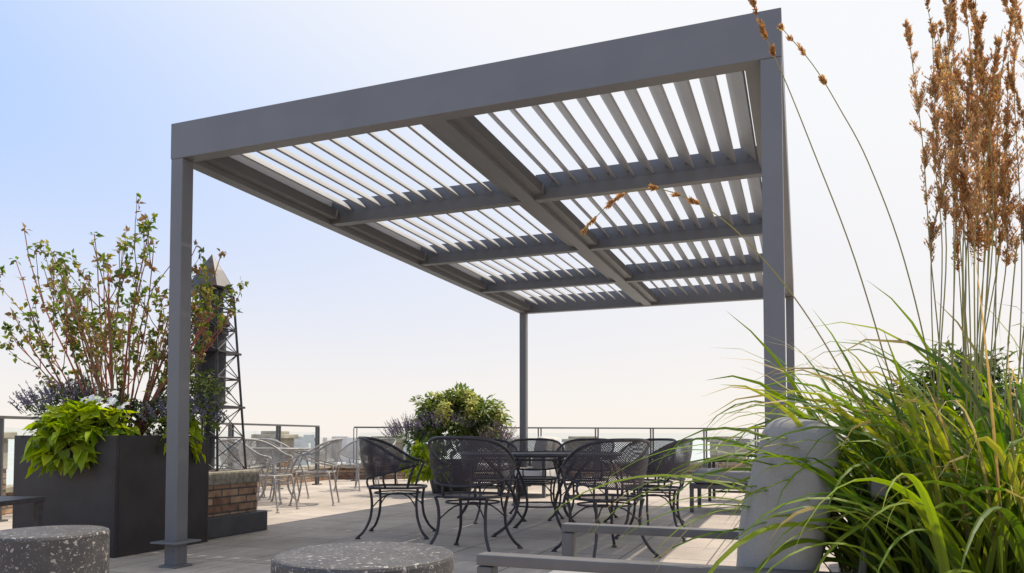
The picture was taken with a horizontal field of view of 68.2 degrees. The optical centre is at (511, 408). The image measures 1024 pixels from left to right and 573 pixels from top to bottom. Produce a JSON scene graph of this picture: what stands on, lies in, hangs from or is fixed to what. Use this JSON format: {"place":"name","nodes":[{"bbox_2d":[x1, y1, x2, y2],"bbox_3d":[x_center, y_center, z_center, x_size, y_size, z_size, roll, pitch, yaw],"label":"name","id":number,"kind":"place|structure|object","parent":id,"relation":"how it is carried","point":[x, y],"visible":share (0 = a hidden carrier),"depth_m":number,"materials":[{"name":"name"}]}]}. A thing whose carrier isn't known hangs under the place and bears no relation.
{"place":"outdoors","nodes":[
{"label":"outdoors","id":0,"kind":"place"},
{"bbox_2d":[190,255,246,471],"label":"metal chimney tower","id":1,"kind":"structure","parent":0,"point":[216,352],"depth_m":6.90,"materials":[{"name":"metal"}]},
{"bbox_2d":[227,435,412,467],"bbox_3d":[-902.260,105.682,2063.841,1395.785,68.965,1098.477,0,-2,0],"label":"city skyline","id":2,"kind":"structure","parent":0,"point":[307,441],"depth_m":1785.90},
{"bbox_2d":[0,473,851,572],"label":"terrace floor","id":3,"kind":"structure","parent":0,"point":[316,518],"depth_m":7.19,"materials":[{"name":"concrete"}]},
{"bbox_2d":[2,469,6,514],"bbox_3d":[-5.934,0.922,8.247,0.420,0.510,0.550,-1,-2,15],"label":"pier brick","id":4,"kind":"object","parent":3,"relation":"on","point":[4,489],"visible":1,"depth_m":8.44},
{"bbox_2d":[3,429,298,468],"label":"parapet wall","id":5,"kind":"structure","parent":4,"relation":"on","point":[287,438],"depth_m":13.65,"materials":[{"name":"concrete"}]},
{"bbox_2d":[0,496,45,526],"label":"bench","id":6,"kind":"object","parent":3,"relation":"on","point":[37,501],"visible":0.56,"depth_m":4.75,"materials":[{"name":"metal"}]},
{"bbox_2d":[0,525,109,572],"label":"terrazzo drum table","id":7,"kind":"object","parent":3,"relation":"on","point":[64,549],"visible":1,"depth_m":3.18,"materials":[{"name":"grey stone"}]},
{"bbox_2d":[12,435,208,557],"bbox_3d":[-3.176,0.653,6.046,1.050,0.880,0.920,-1,-2,21],"label":"planter box","id":8,"kind":"object","parent":3,"relation":"on","point":[118,490],"visible":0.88,"depth_m":5.64,"materials":[{"name":"metal"}]},
{"bbox_2d":[19,395,207,478],"bbox_3d":[-3.005,0.238,5.760,1.258,0.670,0.691,1,-2,-18],"label":"sweet potato vine","id":9,"kind":"object","parent":8,"relation":"in","point":[63,433],"visible":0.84,"depth_m":5.52,"materials":[{"name":"green plant"}]},
{"bbox_2d":[8,364,231,434],"bbox_3d":[-3.110,-0.054,6.010,1.734,0.652,1.184,0,-2,0],"label":"flowering underplanting","id":10,"kind":"object","parent":8,"relation":"on","point":[111,400],"visible":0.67,"depth_m":5.91,"materials":[{"name":"purple plant"}]},
{"bbox_2d":[0,193,248,434],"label":"red stem shrub","id":11,"kind":"object","parent":8,"relation":"in","point":[111,328],"visible":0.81,"depth_m":5.90,"materials":[{"name":"green plant"}]},
{"bbox_2d":[0,416,321,521],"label":"glass railing","id":12,"kind":"object","parent":3,"relation":"on","point":[3,440],"visible":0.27,"depth_m":11.46,"materials":[{"name":"metal"}]},
{"bbox_2d":[5,468,327,513],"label":"wall","id":13,"kind":"structure","parent":3,"relation":"on","point":[9,509],"depth_m":14.47,"materials":[{"name":"brick"}]},
{"bbox_2d":[6,465,329,492],"bbox_3d":[-6.646,0.803,5.663,0.360,0.070,20.634,-1,-2,15],"label":"coping","id":14,"kind":"object","parent":13,"relation":"on","point":[9,488],"visible":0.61,"depth_m":14.37,"materials":[{"name":"concrete"}]},
{"bbox_2d":[215,438,252,467],"bbox_3d":[-3.613,0.798,9.561,0.643,0.857,0.653,-1,-3,30],"label":"metal armchair","id":15,"kind":"object","parent":3,"relation":"on","point":[235,453],"visible":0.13,"depth_m":9.32,"materials":[{"name":"grey metal"}]},
{"bbox_2d":[208,469,266,539],"bbox_3d":[-3.260,0.849,7.046,1.760,0.565,0.810,-1,-2,21],"label":"brick chimney base","id":16,"kind":"object","parent":3,"relation":"on","point":[232,503],"visible":0.21,"depth_m":6.76,"materials":[{"name":"brown brick"}]},
{"bbox_2d":[219,438,265,500],"bbox_3d":[-3.801,0.837,10.570,0.643,0.857,0.653,0,-2,-10],"label":"metal armchair","id":17,"kind":"object","parent":3,"relation":"on","point":[259,469],"visible":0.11,"depth_m":10.43,"materials":[{"name":"grey metal"}]},
{"bbox_2d":[245,438,281,491],"bbox_3d":[-4.056,0.900,12.203,0.653,0.857,0.643,1,-2,-20],"label":"metal armchair","id":18,"kind":"object","parent":3,"relation":"on","point":[265,454],"visible":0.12,"depth_m":12.42,"materials":[{"name":"grey metal"}]},
{"bbox_2d":[237,438,298,512],"bbox_3d":[-2.937,0.776,8.982,0.643,0.857,0.653,0,-2,10],"label":"metal armchair","id":19,"kind":"object","parent":3,"relation":"on","point":[251,464],"visible":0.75,"depth_m":9.15,"materials":[{"name":"grey metal"}]},
{"bbox_2d":[259,457,292,484],"bbox_3d":[-4.368,1.141,13.931,0.420,0.510,0.550,-1,-2,15],"label":"pier brick","id":20,"kind":"object","parent":3,"relation":"on","point":[286,477],"visible":0.14,"depth_m":13.89,"materials":[{"name":"brown brick"}]},
{"bbox_2d":[248,447,310,503],"bbox_3d":[-3.131,0.882,10.074,0.872,0.729,0.872,0,-2,0],"label":"metal cafe table","id":21,"kind":"object","parent":3,"relation":"on","point":[280,465],"visible":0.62,"depth_m":9.97,"materials":[{"name":"grey metal"}]},
{"bbox_2d":[260,438,309,499],"bbox_3d":[-3.283,0.848,10.860,0.643,0.857,0.653,1,-3,-30],"label":"metal armchair","id":22,"kind":"object","parent":3,"relation":"on","point":[270,441],"visible":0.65,"depth_m":10.67,"materials":[{"name":"grey metal"}]},
{"bbox_2d":[288,438,342,505],"bbox_3d":[-2.534,0.810,9.879,0.643,0.857,0.653,0,-2,-5],"label":"metal armchair","id":23,"kind":"object","parent":3,"relation":"on","point":[331,455],"visible":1,"depth_m":9.71,"materials":[{"name":"grey metal"}]},
{"bbox_2d":[333,439,378,490],"bbox_3d":[-2.542,0.913,12.559,0.643,0.857,0.653,-1,-3,30],"label":"metal armchair","id":24,"kind":"object","parent":3,"relation":"on","point":[349,447],"visible":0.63,"depth_m":12.31,"materials":[{"name":"grey metal"}]},
{"bbox_2d":[271,542,453,572],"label":"terrazzo drum table","id":25,"kind":"object","parent":3,"relation":"on","point":[378,557],"visible":1,"depth_m":2.58,"materials":[{"name":"grey stone"}]},
{"bbox_2d":[356,438,397,486],"bbox_3d":[-2.369,0.946,13.400,0.653,0.857,0.643,-1,-3,30],"label":"metal armchair","id":26,"kind":"object","parent":3,"relation":"on","point":[391,439],"visible":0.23,"depth_m":13.55,"materials":[{"name":"grey metal"}]},
{"bbox_2d":[369,457,402,478],"bbox_3d":[-2.686,1.250,16.065,0.700,0.456,0.420,1,-2,-13],"label":"pier brick","id":27,"kind":"object","parent":3,"relation":"on","point":[391,476],"visible":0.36,"depth_m":15.88,"materials":[{"name":"brown brick"}]},
{"bbox_2d":[371,436,970,455],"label":"parapet wall","id":28,"kind":"structure","parent":27,"relation":"on","point":[399,443],"depth_m":17.10,"materials":[{"name":"concrete"}]},
{"bbox_2d":[355,436,435,538],"bbox_3d":[-1.036,0.681,6.729,0.674,0.874,0.666,0,-2,1],"label":"patio chair","id":29,"kind":"object","parent":3,"relation":"on","point":[378,450],"visible":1,"depth_m":6.54,"materials":[{"name":"grey metal"}]},
{"bbox_2d":[425,459,476,493],"bbox_3d":[-0.945,1.055,11.868,0.880,0.518,0.880,0,-2,0],"label":"round planter","id":30,"kind":"object","parent":3,"relation":"on","point":[446,489],"visible":0.06,"depth_m":11.57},
{"bbox_2d":[377,381,520,483],"bbox_3d":[-1.004,0.393,11.790,2.152,1.649,1.734,1,-2,-15],"label":"flowering shrub","id":31,"kind":"object","parent":30,"relation":"in","point":[461,411],"visible":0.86,"depth_m":11.43,"materials":[{"name":"green plant"}]},
{"bbox_2d":[150,8,794,568],"bbox_3d":[0.743,-0.347,7.634,4.039,3.000,7.049,-1,-2,21],"label":"pergola","id":32,"kind":"object","parent":3,"relation":"on","point":[446,108],"visible":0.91,"depth_m":5.18,"materials":[{"name":"metal"}]},
{"bbox_2d":[428,436,522,551],"bbox_3d":[-0.306,0.642,5.709,0.666,0.874,0.674,-1,-2,21],"label":"patio chair","id":33,"kind":"object","parent":3,"relation":"on","point":[439,470],"visible":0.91,"depth_m":5.49,"materials":[{"name":"grey metal"}]},
{"bbox_2d":[450,437,530,477],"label":"patio chair","id":34,"kind":"object","parent":3,"relation":"on","point":[493,461],"visible":0.06,"depth_m":13.32,"materials":[{"name":"metal"}]},
{"bbox_2d":[457,438,526,523],"bbox_3d":[-0.229,0.738,7.998,0.652,0.857,0.661,1,-2,-21],"label":"patio chair","id":35,"kind":"object","parent":3,"relation":"on","point":[508,443],"visible":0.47,"depth_m":8.14,"materials":[{"name":"grey metal"}]},
{"bbox_2d":[496,436,560,497],"bbox_3d":[0.273,0.854,11.375,0.755,0.887,0.900,-1,-2,19],"label":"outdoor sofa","id":36,"kind":"object","parent":3,"relation":"on","point":[539,473],"visible":0.28,"depth_m":10.98,"materials":[{"name":"metal"}]},
{"bbox_2d":[507,438,563,518],"bbox_3d":[0.259,0.751,8.349,0.653,0.857,0.661,0,-2,-1],"label":"patio chair","id":37,"kind":"object","parent":3,"relation":"on","point":[551,467],"visible":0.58,"depth_m":8.57,"materials":[{"name":"grey metal"}]},
{"bbox_2d":[328,465,751,479],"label":"wall","id":38,"kind":"structure","parent":3,"relation":"on","point":[345,473],"depth_m":15.81,"materials":[{"name":"brick"}]},
{"bbox_2d":[330,461,716,467],"bbox_3d":[4.988,1.271,17.845,18.154,0.070,0.360,1,-2,-13],"label":"coping","id":39,"kind":"object","parent":38,"relation":"on","point":[692,463],"visible":0.02,"depth_m":16.01,"materials":[{"name":"stone"}]},
{"bbox_2d":[460,451,622,536],"bbox_3d":[0.260,0.757,6.826,1.472,0.729,1.472,0,-2,0],"label":"patio table","id":40,"kind":"object","parent":3,"relation":"on","point":[544,454],"visible":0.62,"depth_m":6.64,"materials":[{"name":"grey metal"}]},
{"bbox_2d":[351,427,764,480],"bbox_3d":[4.952,0.971,17.077,16.800,1.090,0.120,1,-2,-13],"label":"glass railing","id":41,"kind":"object","parent":3,"relation":"on","point":[598,428],"visible":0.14,"depth_m":16.39,"materials":[{"name":"metal"}]},
{"bbox_2d":[548,438,617,522],"bbox_3d":[0.767,0.740,8.047,0.652,0.857,0.661,-1,-2,26],"label":"patio chair","id":42,"kind":"object","parent":3,"relation":"on","point":[559,448],"visible":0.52,"depth_m":8.24,"materials":[{"name":"grey metal"}]},
{"bbox_2d":[570,457,599,476],"bbox_3d":[1.601,1.288,17.058,0.700,0.456,0.420,1,-2,-13],"label":"pier brick","id":43,"kind":"object","parent":3,"relation":"on","point":[582,471],"depth_m":16.83,"materials":[{"name":"brown brick"}]},
{"bbox_2d":[551,438,660,557],"bbox_3d":[0.693,0.645,5.580,0.653,0.857,0.661,1,-2,-25],"label":"patio chair","id":44,"kind":"object","parent":3,"relation":"on","point":[630,472],"visible":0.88,"depth_m":5.36,"materials":[{"name":"grey metal"}]},
{"bbox_2d":[603,438,684,525],"bbox_3d":[1.361,0.728,7.742,0.661,0.857,0.653,2,-3,-43],"label":"patio chair","id":45,"kind":"object","parent":3,"relation":"on","point":[660,446],"visible":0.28,"depth_m":7.89,"materials":[{"name":"grey metal"}]},
{"bbox_2d":[615,438,692,541],"bbox_3d":[1.261,0.685,6.622,0.661,0.857,0.653,-1,-2,17],"label":"patio chair","id":46,"kind":"object","parent":3,"relation":"on","point":[669,466],"visible":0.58,"depth_m":6.40,"materials":[{"name":"grey metal"}]},
{"bbox_2d":[476,417,887,572],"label":"lounge chair","id":47,"kind":"object","parent":3,"relation":"on","point":[754,553],"visible":0.75,"depth_m":1.46,"materials":[{"name":"fabric"}]},
{"bbox_2d":[689,468,750,512],"bbox_3d":[2.792,0.953,8.870,1.300,0.497,0.750,-1,-2,21],"label":"cushioned bench","id":48,"kind":"object","parent":3,"relation":"on","point":[698,485],"visible":0.24,"depth_m":8.69,"materials":[{"name":"metal"}]},
{"bbox_2d":[710,455,745,467],"bbox_3d":[5.108,1.319,17.870,0.700,0.456,0.420,1,-2,-13],"label":"pier brick","id":49,"kind":"object","parent":3,"relation":"on","point":[720,464],"visible":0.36,"depth_m":17.66,"materials":[{"name":"brown brick"}]},
{"bbox_2d":[708,460,749,500],"bbox_3d":[3.224,0.976,10.370,1.000,0.565,0.600,-1,-2,21],"label":"side table","id":50,"kind":"object","parent":3,"relation":"on","point":[713,490],"visible":0.25,"depth_m":10.65,"materials":[{"name":"metal"}]},
{"bbox_2d":[715,438,750,467],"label":"metal armchair","id":51,"kind":"object","parent":3,"relation":"on","point":[720,453],"visible":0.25,"depth_m":14.85,"materials":[{"name":"grey metal"}]},
{"bbox_2d":[734,438,758,465],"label":"metal armchair","id":52,"kind":"object","parent":3,"relation":"on","point":[745,450],"visible":0.16,"depth_m":14.44,"materials":[{"name":"grey metal"}]},
{"bbox_2d":[6,440,1015,484],"bbox_3d":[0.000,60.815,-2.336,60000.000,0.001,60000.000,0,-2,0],"label":"lake water","id":53,"kind":"structure","parent":0,"point":[10,469],"depth_m":2971.83,"materials":[{"name":"liquid"}]},
{"bbox_2d":[0,0,1023,439],"label":"sky","id":54,"kind":"structure","parent":0,"point":[337,333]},
{"bbox_2d":[545,0,1023,572],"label":"ornamental grass","id":55,"kind":"object","parent":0,"point":[949,506],"depth_m":1.44,"materials":[{"name":"green plant"}]},
{"bbox_3d":[2.778,0.684,4.769,1.000,0.720,0.900,-1,-2,21],"label":"planter box","id":56,"kind":"object","parent":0,"visible":0},
{"bbox_2d":[845,333,1023,452],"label":"leafy bush","id":57,"kind":"object","parent":56,"relation":"in","point":[1001,390],"visible":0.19,"depth_m":4.72,"materials":[{"name":"green plant"}]}
]}

